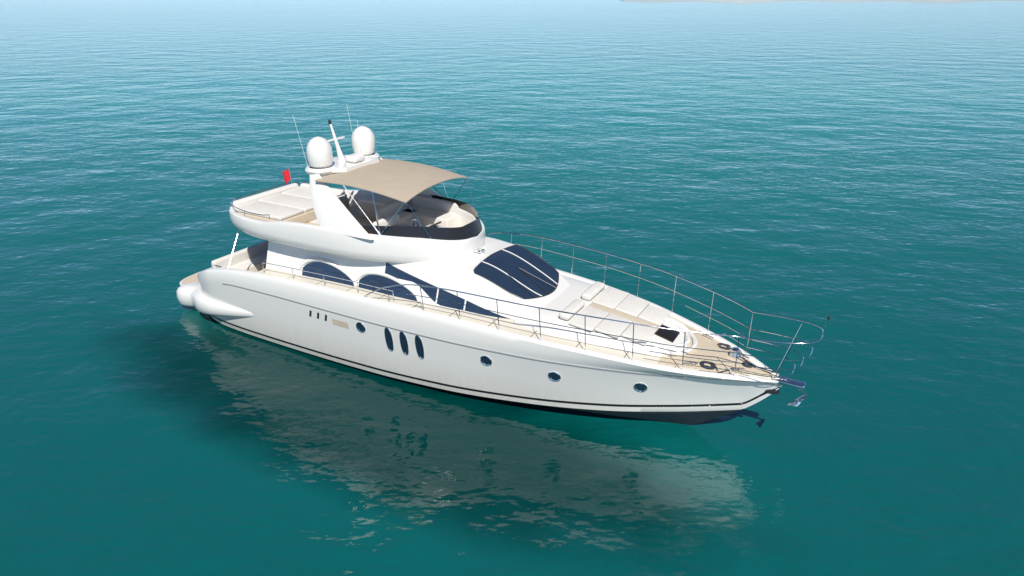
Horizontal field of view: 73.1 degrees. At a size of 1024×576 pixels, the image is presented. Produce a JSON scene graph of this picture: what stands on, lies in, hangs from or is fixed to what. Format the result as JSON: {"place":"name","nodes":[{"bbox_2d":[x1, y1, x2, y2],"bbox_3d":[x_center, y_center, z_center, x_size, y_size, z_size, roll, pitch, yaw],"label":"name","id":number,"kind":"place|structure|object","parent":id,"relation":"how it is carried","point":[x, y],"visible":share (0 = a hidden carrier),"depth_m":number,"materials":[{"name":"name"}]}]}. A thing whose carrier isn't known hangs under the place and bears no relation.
{"place":"outdoors","nodes":[
{"label":"outdoors","id":0,"kind":"place"},
{"bbox_2d":[211,240,268,271],"bbox_3d":[-8.622,-0.888,24.556,1.993,0.885,3.254,13,26,27],"label":"aft cockpit","id":1,"kind":"object","parent":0,"point":[252,258],"visible":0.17,"depth_m":24.42,"materials":[{"name":"white plastic"}]},
{"bbox_2d":[378,157,441,197],"bbox_3d":[-3.181,-3.546,22.329,2.811,1.397,0.519,6,24,14],"label":"arch fin","id":2,"kind":"object","parent":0,"point":[428,192],"visible":0.11,"depth_m":22.17,"materials":[{"name":"white plastic"}]},
{"bbox_2d":[0,0,1023,575],"bbox_3d":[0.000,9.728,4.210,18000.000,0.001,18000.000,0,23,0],"label":"sea","id":3,"kind":"structure","parent":0,"point":[852,170],"depth_m":28.15,"materials":[{"name":"liquid"}]},
{"bbox_2d":[197,268,782,424],"bbox_3d":[-1.934,1.277,21.370,19.577,3.508,4.983,13,26,27],"label":"hull","id":4,"kind":"object","parent":3,"relation":"in","point":[444,365],"visible":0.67,"depth_m":18.49,"materials":[{"name":"white"}]},
{"bbox_2d":[180,267,211,285],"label":"swim platform","id":5,"kind":"structure","parent":4,"relation":"on","point":[191,279],"depth_m":25.25,"materials":[{"name":"brown wood"}]},
{"bbox_2d":[176,283,254,316],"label":"stern wings","id":6,"kind":"object","parent":4,"relation":"attached to","point":[190,294],"visible":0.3,"depth_m":23.25},
{"bbox_2d":[222,283,779,385],"bbox_3d":[-0.825,0.619,20.401,16.742,0.209,5.006,13,26,27],"label":"rub rail","id":7,"kind":"object","parent":4,"relation":"on","point":[478,347],"visible":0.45,"depth_m":18.00,"materials":[{"name":"grey metal"}]},
{"bbox_2d":[214,265,806,405],"bbox_3d":[-0.753,0.547,20.326,17.840,1.373,4.593,13,26,27],"label":"deck hardware","id":8,"kind":"object","parent":4,"relation":"on","point":[799,386],"visible":0.77,"depth_m":16.56,"materials":[{"name":"silver metal"}]},
{"bbox_2d":[258,268,784,379],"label":"deck","id":9,"kind":"structure","parent":4,"relation":"on","point":[508,325],"depth_m":18.18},
{"bbox_2d":[262,262,393,302],"bbox_3d":[-4.390,-0.931,21.928,5.107,0.558,4.441,13,26,27],"label":"hand rail","id":10,"kind":"object","parent":9,"relation":"on","point":[326,275],"visible":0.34,"depth_m":20.07,"materials":[{"name":"silver metal"}]},
{"bbox_2d":[266,219,569,318],"bbox_3d":[-2.687,-0.848,20.915,9.611,1.291,3.743,13,26,27],"label":"deckhouse","id":11,"kind":"object","parent":9,"relation":"on","point":[458,274],"visible":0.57,"depth_m":19.06,"materials":[{"name":"white plastic"}]},
{"bbox_2d":[302,262,353,285],"bbox_3d":[-5.442,-0.428,20.573,2.136,0.519,0.172,13,26,27],"label":"arch window","id":12,"kind":"structure","parent":11,"relation":"attached to","point":[322,268],"depth_m":20.63,"materials":[{"name":"blue glass"}]},
{"bbox_2d":[299,258,356,286],"bbox_3d":[-5.449,-0.526,20.555,2.332,0.563,0.234,14,27,29],"label":"window frame","id":13,"kind":"object","parent":11,"relation":"attached to","point":[344,271],"visible":0.98,"depth_m":20.45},
{"bbox_2d":[229,189,484,262],"bbox_3d":[-4.877,-2.152,21.701,8.950,0.834,4.296,13,26,27],"label":"flybridge","id":14,"kind":"object","parent":11,"relation":"on","point":[379,248],"visible":0.51,"depth_m":19.55,"materials":[{"name":"white plastic"}]},
{"bbox_2d":[282,168,291,183],"bbox_3d":[-7.933,-3.907,24.518,0.439,0.736,0.101,13,26,27],"label":"flag","id":15,"kind":"object","parent":14,"relation":"on","point":[287,176],"visible":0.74,"depth_m":24.51,"materials":[{"name":"red fabric"}]},
{"bbox_2d":[293,108,379,175],"bbox_3d":[-5.123,-4.476,20.847,1.480,1.669,2.868,13,26,27],"label":"radar mast","id":16,"kind":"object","parent":14,"relation":"on","point":[321,159],"depth_m":20.71,"materials":[{"name":"white plastic"}]},
{"bbox_2d":[306,205,375,225],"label":"fly floor","id":17,"kind":"structure","parent":14,"relation":"on","point":[353,210],"depth_m":22.71,"materials":[{"name":"brown wood"}]},
{"bbox_2d":[310,174,373,239],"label":"radar arch","id":18,"kind":"structure","parent":14,"relation":"on","point":[331,211],"depth_m":19.57,"materials":[{"name":"white plastic"}]},
{"bbox_2d":[230,183,458,227],"bbox_3d":[-5.351,-2.439,21.980,6.885,0.814,3.280,13,26,27],"label":"flybridge seating","id":19,"kind":"object","parent":14,"relation":"on","point":[292,202],"visible":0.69,"depth_m":22.03,"materials":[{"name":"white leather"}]},
{"bbox_2d":[228,178,473,267],"bbox_3d":[-5.159,-2.267,21.824,8.085,3.387,4.416,13,26,27],"label":"bimini frame","id":20,"kind":"object","parent":14,"relation":"attached to","point":[356,203],"visible":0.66,"depth_m":20.83,"materials":[{"name":"silver metal"}]},
{"bbox_2d":[314,159,467,202],"bbox_3d":[-3.483,-3.286,20.350,3.204,0.378,3.173,13,26,27],"label":"bimini","id":21,"kind":"object","parent":20,"relation":"attached to","point":[403,181],"visible":0.94,"depth_m":19.76,"materials":[{"name":"beige fabric"}]},
{"bbox_2d":[362,195,481,239],"bbox_3d":[-2.629,-2.034,20.366,3.641,0.518,3.954,13,26,27],"label":"flybridge windscreen","id":22,"kind":"object","parent":14,"relation":"on","point":[471,229],"visible":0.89,"depth_m":19.09,"materials":[{"name":"black glass"}]},
{"bbox_2d":[411,219,448,227],"bbox_3d":[-2.459,-1.489,19.733,1.074,0.856,1.170,13,26,27],"label":"flybridge helm","id":23,"kind":"object","parent":14,"relation":"on","point":[433,225],"visible":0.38,"depth_m":19.85,"materials":[{"name":"grey plastic"}]},
{"bbox_2d":[358,275,416,300],"bbox_3d":[-3.494,-0.033,19.543,2.136,0.471,0.172,13,26,27],"label":"arch window","id":24,"kind":"structure","parent":11,"relation":"attached to","point":[382,282],"depth_m":19.61,"materials":[{"name":"blue glass"}]},
{"bbox_2d":[356,271,420,301],"bbox_3d":[-3.497,-0.104,19.547,2.330,0.579,0.218,13,27,28],"label":"window frame","id":25,"kind":"object","parent":11,"relation":"attached to","point":[408,287],"visible":0.96,"depth_m":19.43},
{"bbox_2d":[385,262,509,318],"bbox_3d":[-1.740,0.130,18.758,4.236,0.945,0.324,11,26,24],"label":"side window","id":26,"kind":"structure","parent":11,"relation":"attached to","point":[393,271],"depth_m":18.81,"materials":[{"name":"blue glass"}]},
{"bbox_2d":[435,287,465,309],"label":"mullions","id":27,"kind":"object","parent":11,"relation":"attached to","point":[437,297],"visible":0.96,"depth_m":18.82,"materials":[{"name":"white metal"}]},
{"bbox_2d":[473,245,558,298],"bbox_3d":[0.056,-0.517,19.367,2.469,0.853,2.487,13,26,27],"label":"windshield frame","id":28,"kind":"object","parent":11,"relation":"attached to","point":[478,250],"depth_m":19.18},
{"bbox_2d":[475,246,557,297],"bbox_3d":[0.267,-0.418,19.279,1.955,0.720,2.456,13,26,27],"label":"windscreen","id":29,"kind":"object","parent":11,"relation":"attached to","point":[507,262],"visible":1,"depth_m":19.17,"materials":[{"name":"blue glass"}]},
{"bbox_2d":[363,232,829,380],"bbox_3d":[2.078,0.352,18.497,11.628,1.880,4.936,13,26,27],"label":"bow rail","id":30,"kind":"object","parent":9,"relation":"on","point":[730,336],"visible":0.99,"depth_m":16.88,"materials":[{"name":"silver metal"}]},
{"bbox_2d":[514,276,690,355],"bbox_3d":[2.646,0.833,18.354,4.170,0.760,3.153,13,26,27],"label":"coachroof","id":31,"kind":"object","parent":9,"relation":"on","point":[573,291],"visible":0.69,"depth_m":17.63,"materials":[{"name":"white plastic"}]},
{"bbox_2d":[559,281,670,344],"bbox_3d":[2.771,0.637,18.193,2.281,0.468,2.630,13,26,27],"label":"sunpad","id":32,"kind":"object","parent":31,"relation":"on","point":[607,301],"visible":0.96,"depth_m":18.09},
{"bbox_2d":[646,318,696,355],"bbox_3d":[4.154,1.256,17.608,1.092,0.377,1.769,13,26,27],"label":"deck hatch surround","id":33,"kind":"object","parent":31,"relation":"on","point":[670,335],"visible":0.89,"depth_m":17.49,"materials":[{"name":"white plastic"}]},
{"bbox_2d":[658,325,774,376],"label":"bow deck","id":34,"kind":"structure","parent":9,"relation":"on","point":[704,342],"depth_m":17.04,"materials":[{"name":"beige wood"}]},
{"bbox_2d":[699,343,770,372],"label":"mooring ropes","id":35,"kind":"object","parent":9,"relation":"on","point":[712,364],"visible":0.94,"depth_m":16.87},
{"bbox_2d":[309,311,779,393],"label":"portholes","id":36,"kind":"object","parent":4,"relation":"attached to","point":[552,375],"visible":0.52,"depth_m":19.06,"materials":[{"name":"black glass"}]}
]}

